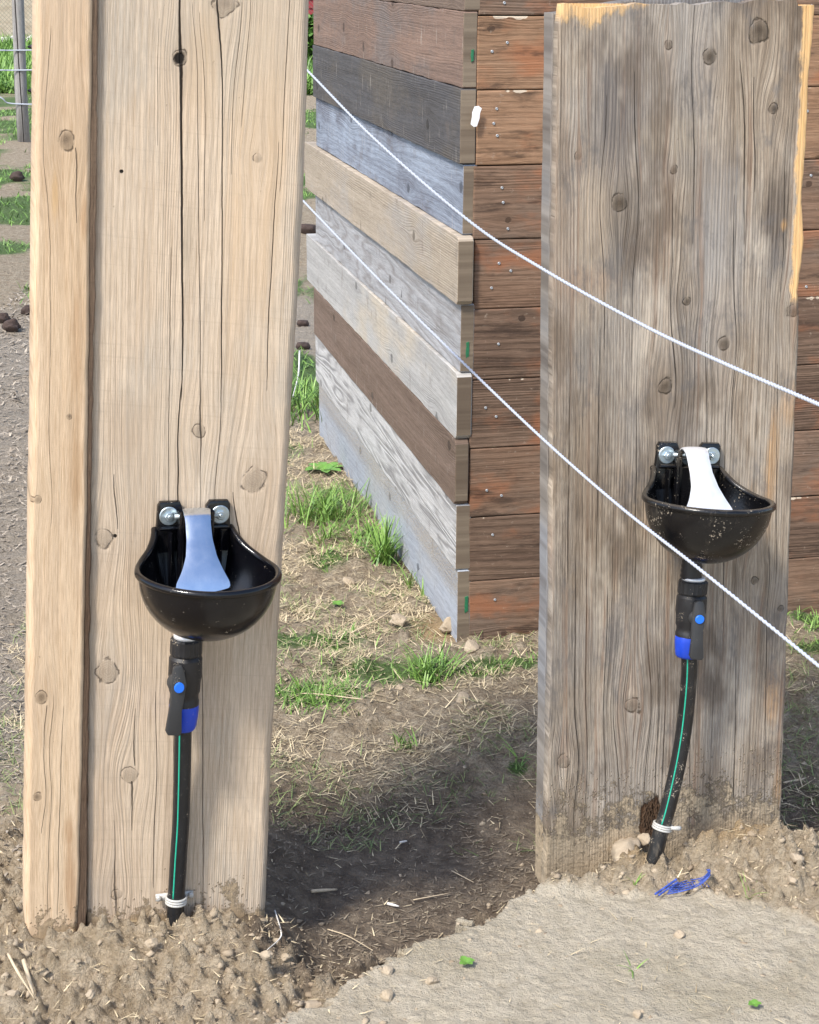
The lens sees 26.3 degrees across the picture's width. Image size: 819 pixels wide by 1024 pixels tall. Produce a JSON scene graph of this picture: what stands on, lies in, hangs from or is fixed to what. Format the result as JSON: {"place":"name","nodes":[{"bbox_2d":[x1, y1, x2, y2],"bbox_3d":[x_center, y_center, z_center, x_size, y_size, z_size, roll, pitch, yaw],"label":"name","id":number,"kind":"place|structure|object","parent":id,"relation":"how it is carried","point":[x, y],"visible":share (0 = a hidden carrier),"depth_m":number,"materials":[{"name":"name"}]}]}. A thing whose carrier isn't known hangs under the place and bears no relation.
{"place":"outdoors","nodes":[
{"label":"outdoors","id":0,"kind":"place"},
{"bbox_2d":[4,989,19,995],"bbox_3d":[-0.652,0.793,2.882,0.026,0.019,0.018,-5,18,-15],"label":"clay lump","id":1,"kind":"object","parent":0,"point":[12,992],"visible":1,"depth_m":2.88,"materials":[{"name":"soil"}]},
{"bbox_2d":[0,29,312,94],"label":"tall grass","id":2,"kind":"structure","parent":0,"point":[6,77],"depth_m":23.35,"materials":[{"name":"green plant"}]},
{"bbox_2d":[0,97,317,409],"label":"grass","id":3,"kind":"structure","parent":0,"point":[25,170],"depth_m":12.28,"materials":[{"name":"green plant"}]},
{"bbox_2d":[0,544,810,1023],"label":"gravel","id":4,"kind":"structure","parent":0,"point":[366,1018],"depth_m":3.35,"materials":[{"name":"stone"}]},
{"bbox_2d":[0,92,818,1023],"bbox_3d":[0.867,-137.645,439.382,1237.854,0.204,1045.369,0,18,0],"label":"ground","id":5,"kind":"structure","parent":0,"point":[708,948],"depth_m":3.29,"materials":[{"name":"soil"}]},
{"bbox_2d":[0,312,10,323],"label":"dung","id":6,"kind":"object","parent":5,"relation":"on","point":[5,316],"visible":0.73,"depth_m":8.18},
{"bbox_2d":[1,318,20,331],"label":"dung","id":7,"kind":"object","parent":5,"relation":"on","point":[12,325],"visible":1,"depth_m":8.00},
{"bbox_2d":[0,285,29,888],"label":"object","id":8,"kind":"object","parent":5,"relation":"on","point":[10,478],"visible":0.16,"depth_m":5.72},
{"bbox_2d":[0,0,31,37],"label":"retaining wall","id":9,"kind":"structure","parent":5,"relation":"on","point":[7,13],"depth_m":32.95,"materials":[{"name":"concrete"}]},
{"bbox_2d":[9,171,24,181],"bbox_3d":[-2.944,-2.516,13.175,0.104,0.093,0.103,7,19,19],"label":"dung","id":10,"kind":"object","parent":5,"relation":"on","point":[16,176],"visible":1,"depth_m":13.14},
{"bbox_2d":[12,0,29,141],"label":"fence post","id":11,"kind":"object","parent":5,"relation":"on","point":[20,87],"visible":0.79,"depth_m":15.92,"materials":[{"name":"grey wood"}]},
{"bbox_2d":[0,97,31,104],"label":"fence wire","id":12,"kind":"object","parent":11,"relation":"attached to","point":[15,103],"visible":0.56,"depth_m":15.98,"materials":[{"name":"white metal"}]},
{"bbox_2d":[0,69,31,70],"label":"fence wire","id":13,"kind":"object","parent":11,"relation":"attached to","point":[17,70],"visible":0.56,"depth_m":15.89,"materials":[{"name":"white metal"}]},
{"bbox_2d":[0,49,31,50],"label":"fence wire","id":14,"kind":"object","parent":11,"relation":"attached to","point":[18,50],"visible":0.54,"depth_m":15.84,"materials":[{"name":"white metal"}]},
{"bbox_2d":[7,953,34,999],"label":"twig","id":15,"kind":"object","parent":5,"relation":"on","point":[16,969],"visible":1,"depth_m":2.87,"materials":[{"name":"beige wood"}]},
{"bbox_2d":[20,305,29,314],"bbox_3d":[-1.825,-0.963,8.363,0.054,0.050,0.056,5,18,15],"label":"dung","id":16,"kind":"object","parent":5,"relation":"on","point":[25,309],"visible":0.86,"depth_m":8.34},
{"bbox_2d":[21,959,34,994],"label":"twig","id":17,"kind":"object","parent":5,"relation":"on","point":[26,970],"visible":1,"depth_m":2.90,"materials":[{"name":"beige wood"}]},
{"bbox_2d":[85,989,95,999],"bbox_3d":[-0.519,0.787,2.864,0.016,0.016,0.019,12,21,32],"label":"clay lump","id":18,"kind":"object","parent":5,"relation":"on","point":[90,994],"visible":1,"depth_m":2.86,"materials":[{"name":"soil"}]},
{"bbox_2d":[144,938,157,947],"bbox_3d":[-0.437,0.728,2.968,0.023,0.018,0.020,-4,18,-13],"label":"clay lump","id":19,"kind":"object","parent":5,"relation":"on","point":[151,943],"visible":1,"depth_m":2.96,"materials":[{"name":"soil"}]},
{"bbox_2d":[0,0,312,36],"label":"chain link fence","id":20,"kind":"object","parent":5,"relation":"on","point":[29,18],"depth_m":31.79,"materials":[{"name":"metal"}]},
{"bbox_2d":[22,0,308,937],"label":"wooden post","id":21,"kind":"object","parent":5,"relation":"on","point":[166,194],"visible":0.87,"depth_m":2.80,"materials":[{"name":"brown wood"}]},
{"bbox_2d":[155,634,202,926],"bbox_3d":[-0.385,0.469,2.957,0.077,0.562,0.084,-2,17,-20],"label":"water pipe","id":22,"kind":"object","parent":21,"relation":"attached to","point":[184,672],"visible":0.93,"depth_m":2.93,"materials":[{"name":"plastic"}]},
{"bbox_2d":[134,499,281,641],"bbox_3d":[-0.321,0.120,2.785,0.234,0.224,0.234,-2,17,-20],"label":"bowl drinker","id":23,"kind":"object","parent":21,"relation":"attached to","point":[208,573],"visible":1,"depth_m":2.77,"materials":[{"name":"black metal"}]},
{"bbox_2d":[307,69,818,406],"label":"fence rope","id":24,"kind":"object","parent":21,"relation":"attached to","point":[744,372],"visible":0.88,"depth_m":2.72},
{"bbox_2d":[260,950,272,960],"bbox_3d":[-0.241,0.747,2.957,0.025,0.020,0.018,7,19,20],"label":"stone","id":25,"kind":"object","parent":5,"relation":"on","point":[266,955],"visible":1,"depth_m":2.95,"materials":[{"name":"stone"}]},
{"bbox_2d":[267,910,281,949],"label":"twig","id":26,"kind":"object","parent":5,"relation":"on","point":[279,927],"visible":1,"depth_m":3.06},
{"bbox_2d":[281,953,291,961],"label":"stone","id":27,"kind":"object","parent":5,"relation":"on","point":[285,956],"visible":1,"depth_m":3.00,"materials":[{"name":"stone"}]},
{"bbox_2d":[293,350,299,395],"bbox_3d":[-0.453,-0.559,7.087,0.015,0.009,0.839,0,18,-2],"label":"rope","id":28,"kind":"object","parent":5,"relation":"on","point":[298,371],"visible":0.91,"depth_m":7.15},
{"bbox_2d":[297,320,308,326],"bbox_3d":[-0.497,-0.874,8.173,0.060,0.045,0.054,2,18,5],"label":"dung","id":29,"kind":"object","parent":5,"relation":"on","point":[300,323],"visible":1,"depth_m":8.15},
{"bbox_2d":[296,342,310,349],"bbox_3d":[-0.465,-0.722,7.680,0.065,0.050,0.056,-4,18,-12],"label":"dung","id":30,"kind":"object","parent":5,"relation":"on","point":[305,345],"visible":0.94,"depth_m":7.66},
{"bbox_2d":[290,357,321,432],"bbox_3d":[-0.416,-0.461,6.660,0.780,0.186,0.881,10,20,28],"label":"grass tuft","id":31,"kind":"object","parent":5,"relation":"on","point":[304,401],"visible":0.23,"depth_m":6.61,"materials":[{"name":"green plant"}]},
{"bbox_2d":[301,224,315,233],"bbox_3d":[-0.636,-1.763,10.988,0.121,0.091,0.106,3,18,7],"label":"dung","id":32,"kind":"object","parent":5,"relation":"on","point":[308,228],"visible":0.65,"depth_m":10.95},
{"bbox_2d":[308,0,312,14],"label":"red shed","id":33,"kind":"structure","parent":5,"relation":"on","point":[310,7],"depth_m":42.28,"materials":[{"name":"red wood"}]},
{"bbox_2d":[307,14,314,60],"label":"bush","id":34,"kind":"object","parent":5,"relation":"on","point":[310,36],"visible":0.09,"depth_m":25.82,"materials":[{"name":"green plant"}]},
{"bbox_2d":[303,1000,321,1007],"bbox_3d":[-0.162,0.827,2.925,0.036,0.025,0.023,-12,21,-34],"label":"clay lump","id":35,"kind":"object","parent":5,"relation":"on","point":[312,1004],"visible":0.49,"depth_m":2.92,"materials":[{"name":"soil"}]},
{"bbox_2d":[288,515,348,546],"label":"grass tuft","id":36,"kind":"object","parent":5,"relation":"on","point":[329,531],"visible":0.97,"depth_m":5.16,"materials":[{"name":"green plant"}]},
{"bbox_2d":[274,666,364,722],"bbox_3d":[-0.211,0.412,4.053,0.259,0.081,0.259,0,18,0],"label":"grass tuft","id":37,"kind":"object","parent":5,"relation":"on","point":[320,687],"visible":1,"depth_m":4.05,"materials":[{"name":"green plant"}]},
{"bbox_2d":[286,478,357,522],"bbox_3d":[-0.285,-0.045,5.409,0.293,0.132,0.322,0,18,0],"label":"grass tuft","id":38,"kind":"object","parent":5,"relation":"on","point":[292,505],"visible":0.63,"depth_m":5.43,"materials":[{"name":"green plant"}]},
{"bbox_2d":[282,693,362,701],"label":"twig","id":39,"kind":"object","parent":5,"relation":"on","point":[328,695],"visible":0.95,"depth_m":4.03,"materials":[{"name":"beige wood"}]},
{"bbox_2d":[305,462,341,472],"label":"weed","id":40,"kind":"object","parent":5,"relation":"on","point":[329,466],"visible":0.98,"depth_m":5.88,"materials":[{"name":"green plant"}]},
{"bbox_2d":[311,889,336,892],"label":"twig","id":41,"kind":"object","parent":5,"relation":"on","point":[319,890],"visible":1,"depth_m":3.36,"materials":[{"name":"grey wood"}]},
{"bbox_2d":[284,464,377,541],"bbox_3d":[-0.222,-0.038,5.349,0.476,0.167,0.451,-4,18,-12],"label":"grass tuft","id":42,"kind":"object","parent":5,"relation":"on","point":[332,514],"visible":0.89,"depth_m":5.36,"materials":[{"name":"green plant"}]},
{"bbox_2d":[332,600,343,604],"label":"weed","id":43,"kind":"object","parent":5,"relation":"on","point":[339,602],"visible":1,"depth_m":4.67,"materials":[{"name":"green plant"}]},
{"bbox_2d":[342,577,355,587],"bbox_3d":[-0.166,0.197,4.832,0.038,0.036,0.045,-12,22,-35],"label":"stone","id":44,"kind":"object","parent":5,"relation":"on","point":[350,581],"visible":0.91,"depth_m":4.82,"materials":[{"name":"stone"}]},
{"bbox_2d":[327,929,372,950],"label":"twig","id":45,"kind":"object","parent":5,"relation":"on","point":[349,937],"visible":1,"depth_m":3.22,"materials":[{"name":"beige wood"}]},
{"bbox_2d":[318,509,390,549],"bbox_3d":[-0.142,0.047,5.171,0.275,0.103,0.250,0,18,0],"label":"grass tuft","id":46,"kind":"object","parent":5,"relation":"on","point":[359,533],"visible":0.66,"depth_m":5.19,"materials":[{"name":"green plant"}]},
{"bbox_2d":[342,508,408,568],"bbox_3d":[-0.076,0.076,5.007,0.256,0.164,0.244,0,18,0],"label":"grass tuft","id":47,"kind":"object","parent":5,"relation":"on","point":[383,546],"visible":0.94,"depth_m":5.01,"materials":[{"name":"green plant"}]},
{"bbox_2d":[351,596,404,633],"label":"twig","id":48,"kind":"object","parent":5,"relation":"on","point":[376,619],"visible":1,"depth_m":4.51,"materials":[{"name":"beige wood"}]},
{"bbox_2d":[380,989,392,1001],"bbox_3d":[-0.037,0.797,2.892,0.022,0.019,0.023,-7,19,-21],"label":"stone","id":49,"kind":"object","parent":5,"relation":"on","point":[386,995],"visible":1,"depth_m":2.89,"materials":[{"name":"stone"}]},
{"bbox_2d":[381,965,392,975],"bbox_3d":[-0.036,0.775,2.963,0.020,0.018,0.021,-7,19,-22],"label":"stone","id":50,"kind":"object","parent":5,"relation":"on","point":[387,970],"visible":1,"depth_m":2.96,"materials":[{"name":"stone"}]},
{"bbox_2d":[387,902,398,906],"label":"twig","id":51,"kind":"object","parent":5,"relation":"on","point":[391,904],"visible":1,"depth_m":3.32,"materials":[{"name":"white wood"}]},
{"bbox_2d":[305,0,487,641],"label":"plank fence","id":52,"kind":"object","parent":5,"relation":"on","point":[397,79],"visible":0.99,"depth_m":4.77,"materials":[{"name":"grey wood"}]},
{"bbox_2d":[389,613,406,625],"bbox_3d":[-0.026,0.278,4.493,0.038,0.033,0.045,-11,21,-32],"label":"stone","id":53,"kind":"object","parent":5,"relation":"on","point":[397,619],"visible":1,"depth_m":4.48,"materials":[{"name":"stone"}]},
{"bbox_2d":[395,684,403,689],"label":"stone","id":54,"kind":"object","parent":5,"relation":"on","point":[399,687],"visible":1,"depth_m":4.12,"materials":[{"name":"stone"}]},
{"bbox_2d":[387,554,416,588],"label":"grass tuft","id":55,"kind":"object","parent":5,"relation":"on","point":[410,582],"visible":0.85,"depth_m":4.84,"materials":[{"name":"green plant"}]},
{"bbox_2d":[389,725,423,751],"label":"grass tuft","id":56,"kind":"object","parent":5,"relation":"on","point":[409,743],"visible":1,"depth_m":3.88,"materials":[{"name":"green plant"}]},
{"bbox_2d":[0,403,818,837],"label":"straw","id":57,"kind":"object","parent":5,"relation":"on","point":[356,649],"visible":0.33,"depth_m":4.23,"materials":[{"name":"beige plant"}]},
{"bbox_2d":[0,477,818,855],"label":"dull grass","id":58,"kind":"structure","parent":5,"relation":"on","point":[448,713],"depth_m":3.91,"materials":[{"name":"green plant"}]},
{"bbox_2d":[0,788,818,1023],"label":"soil clods","id":59,"kind":"object","parent":5,"relation":"on","point":[150,953],"visible":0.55,"depth_m":3.04,"materials":[{"name":"brown soil"}]},
{"bbox_2d":[0,794,818,1023],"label":"straw bits","id":60,"kind":"object","parent":5,"relation":"on","point":[136,1015],"visible":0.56,"depth_m":3.01,"materials":[{"name":"beige plant"}]},
{"bbox_2d":[413,572,423,597],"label":"grass tuft","id":61,"kind":"object","parent":5,"relation":"on","point":[422,594],"visible":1,"depth_m":4.76,"materials":[{"name":"green plant"}]},
{"bbox_2d":[413,893,448,900],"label":"twig","id":62,"kind":"object","parent":5,"relation":"on","point":[429,896],"visible":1,"depth_m":3.35,"materials":[{"name":"beige wood"}]},
{"bbox_2d":[391,632,471,689],"bbox_3d":[0.052,0.350,4.191,0.202,0.108,0.250,0,18,0],"label":"grass tuft","id":63,"kind":"object","parent":5,"relation":"on","point":[427,668],"visible":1,"depth_m":4.19,"materials":[{"name":"green plant"}]},
{"bbox_2d":[425,976,438,984],"bbox_3d":[0.038,0.785,2.934,0.025,0.016,0.015,-3,18,-9],"label":"stone","id":64,"kind":"object","parent":5,"relation":"on","point":[430,980],"visible":1,"depth_m":2.93,"materials":[{"name":"stone"}]},
{"bbox_2d":[439,617,451,633],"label":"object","id":65,"kind":"object","parent":5,"relation":"on","point":[445,626],"visible":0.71,"depth_m":4.47,"materials":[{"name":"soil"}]},
{"bbox_2d":[456,692,470,702],"bbox_3d":[0.123,0.432,4.067,0.030,0.029,0.043,15,23,39],"label":"stone","id":66,"kind":"object","parent":5,"relation":"on","point":[462,695],"visible":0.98,"depth_m":4.06,"materials":[{"name":"stone"}]},
{"bbox_2d":[428,773,505,824],"bbox_3d":[0.129,0.598,3.711,0.159,0.057,0.148,-13,22,-36],"label":"grass tuft","id":67,"kind":"object","parent":5,"relation":"on","point":[466,791],"visible":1,"depth_m":3.72,"materials":[{"name":"plant"}]},
{"bbox_2d":[459,956,474,964],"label":"leaf","id":68,"kind":"object","parent":5,"relation":"on","point":[464,960],"visible":1,"depth_m":2.98,"materials":[{"name":"green plant"}]},
{"bbox_2d":[464,640,479,653],"bbox_3d":[0.157,0.335,4.338,0.037,0.036,0.053,10,20,28],"label":"stone","id":69,"kind":"object","parent":5,"relation":"on","point":[472,645],"visible":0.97,"depth_m":4.33,"materials":[{"name":"stone"}]},
{"bbox_2d":[137,727,818,1023],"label":"leaf litter","id":70,"kind":"object","parent":5,"relation":"on","point":[432,908],"visible":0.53,"depth_m":3.44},
{"bbox_2d":[497,734,533,762],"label":"grass tuft","id":71,"kind":"object","parent":5,"relation":"on","point":[515,755],"visible":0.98,"depth_m":3.85,"materials":[{"name":"green plant"}]},
{"bbox_2d":[275,404,818,772],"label":"grass","id":72,"kind":"structure","parent":5,"relation":"on","point":[358,678],"depth_m":4.29,"materials":[{"name":"green plant"}]},
{"bbox_2d":[610,837,644,861],"bbox_3d":[0.419,0.651,3.343,0.069,0.071,0.095,-1,18,-3],"label":"clay lump","id":73,"kind":"object","parent":5,"relation":"on","point":[620,846],"visible":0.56,"depth_m":3.32,"materials":[{"name":"soil"}]},
{"bbox_2d":[620,952,648,977],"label":"grass tuft","id":74,"kind":"object","parent":5,"relation":"on","point":[630,964],"visible":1,"depth_m":2.96,"materials":[{"name":"green plant"}]},
{"bbox_2d":[633,1009,641,1018],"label":"stone","id":75,"kind":"object","parent":5,"relation":"on","point":[637,1014],"visible":1,"depth_m":2.81,"materials":[{"name":"stone"}]},
{"bbox_2d":[467,0,818,639],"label":"plank fence","id":76,"kind":"object","parent":5,"relation":"on","point":[503,501],"visible":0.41,"depth_m":4.25,"materials":[{"name":"brown wood"}]},
{"bbox_2d":[637,833,650,845],"bbox_3d":[0.449,0.628,3.360,0.025,0.027,0.042,-2,18,-7],"label":"clay lump","id":77,"kind":"object","parent":5,"relation":"on","point":[644,838],"visible":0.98,"depth_m":3.35,"materials":[{"name":"soil"}]},
{"bbox_2d":[535,0,813,882],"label":"wooden post","id":78,"kind":"object","parent":5,"relation":"on","point":[674,139],"visible":0.81,"depth_m":3.10,"materials":[{"name":"grey wood"}]},
{"bbox_2d":[303,200,818,667],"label":"fence rope","id":79,"kind":"object","parent":78,"relation":"attached to","point":[772,628],"visible":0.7,"depth_m":2.83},
{"bbox_2d":[642,441,775,579],"bbox_3d":[0.517,0.016,3.058,0.234,0.243,0.234,1,11,-13],"label":"bowl drinker","id":80,"kind":"object","parent":78,"relation":"attached to","point":[702,506],"visible":0.98,"depth_m":3.04,"materials":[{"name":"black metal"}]},
{"bbox_2d":[645,576,707,864],"bbox_3d":[0.486,0.422,3.214,0.077,0.624,0.084,1,11,-13],"label":"water pipe","id":81,"kind":"object","parent":5,"relation":"on","point":[691,605],"visible":0.98,"depth_m":3.20,"materials":[{"name":"plastic"}]},
{"bbox_2d":[673,929,684,938],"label":"stone","id":82,"kind":"object","parent":5,"relation":"on","point":[679,934],"visible":1,"depth_m":3.06,"materials":[{"name":"stone"}]},
{"bbox_2d":[654,869,710,895],"bbox_3d":[0.498,0.672,3.201,0.107,0.046,0.060,0,18,0],"label":"net scrap","id":83,"kind":"object","parent":5,"relation":"on","point":[701,881],"visible":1,"depth_m":3.20,"materials":[{"name":"blue plastic"}]},
{"bbox_2d":[739,873,765,898],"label":"grass tuft","id":84,"kind":"object","parent":5,"relation":"on","point":[748,888],"visible":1,"depth_m":3.18,"materials":[{"name":"beige plant"}]},
{"bbox_2d":[748,999,761,1006],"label":"weed","id":85,"kind":"object","parent":5,"relation":"on","point":[755,1002],"visible":1,"depth_m":2.83,"materials":[{"name":"green plant"}]},
{"bbox_2d":[787,876,796,884],"bbox_3d":[0.692,0.666,3.173,0.015,0.015,0.027,-5,19,-18],"label":"clay lump","id":86,"kind":"object","parent":5,"relation":"on","point":[792,880],"visible":1,"depth_m":3.17,"materials":[{"name":"soil"}]},
{"bbox_2d":[783,777,805,783],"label":"twig","id":87,"kind":"object","parent":5,"relation":"on","point":[785,782],"visible":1,"depth_m":3.77,"materials":[{"name":"grey wood"}]},
{"bbox_2d":[789,853,804,864],"bbox_3d":[0.714,0.640,3.234,0.021,0.024,0.038,-7,19,-23],"label":"clay lump","id":88,"kind":"object","parent":5,"relation":"on","point":[795,857],"visible":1,"depth_m":3.23,"materials":[{"name":"soil"}]},
{"bbox_2d":[789,609,818,633],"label":"grass tuft","id":89,"kind":"object","parent":5,"relation":"on","point":[812,625],"visible":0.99,"depth_m":4.53,"materials":[{"name":"green plant"}]}
]}

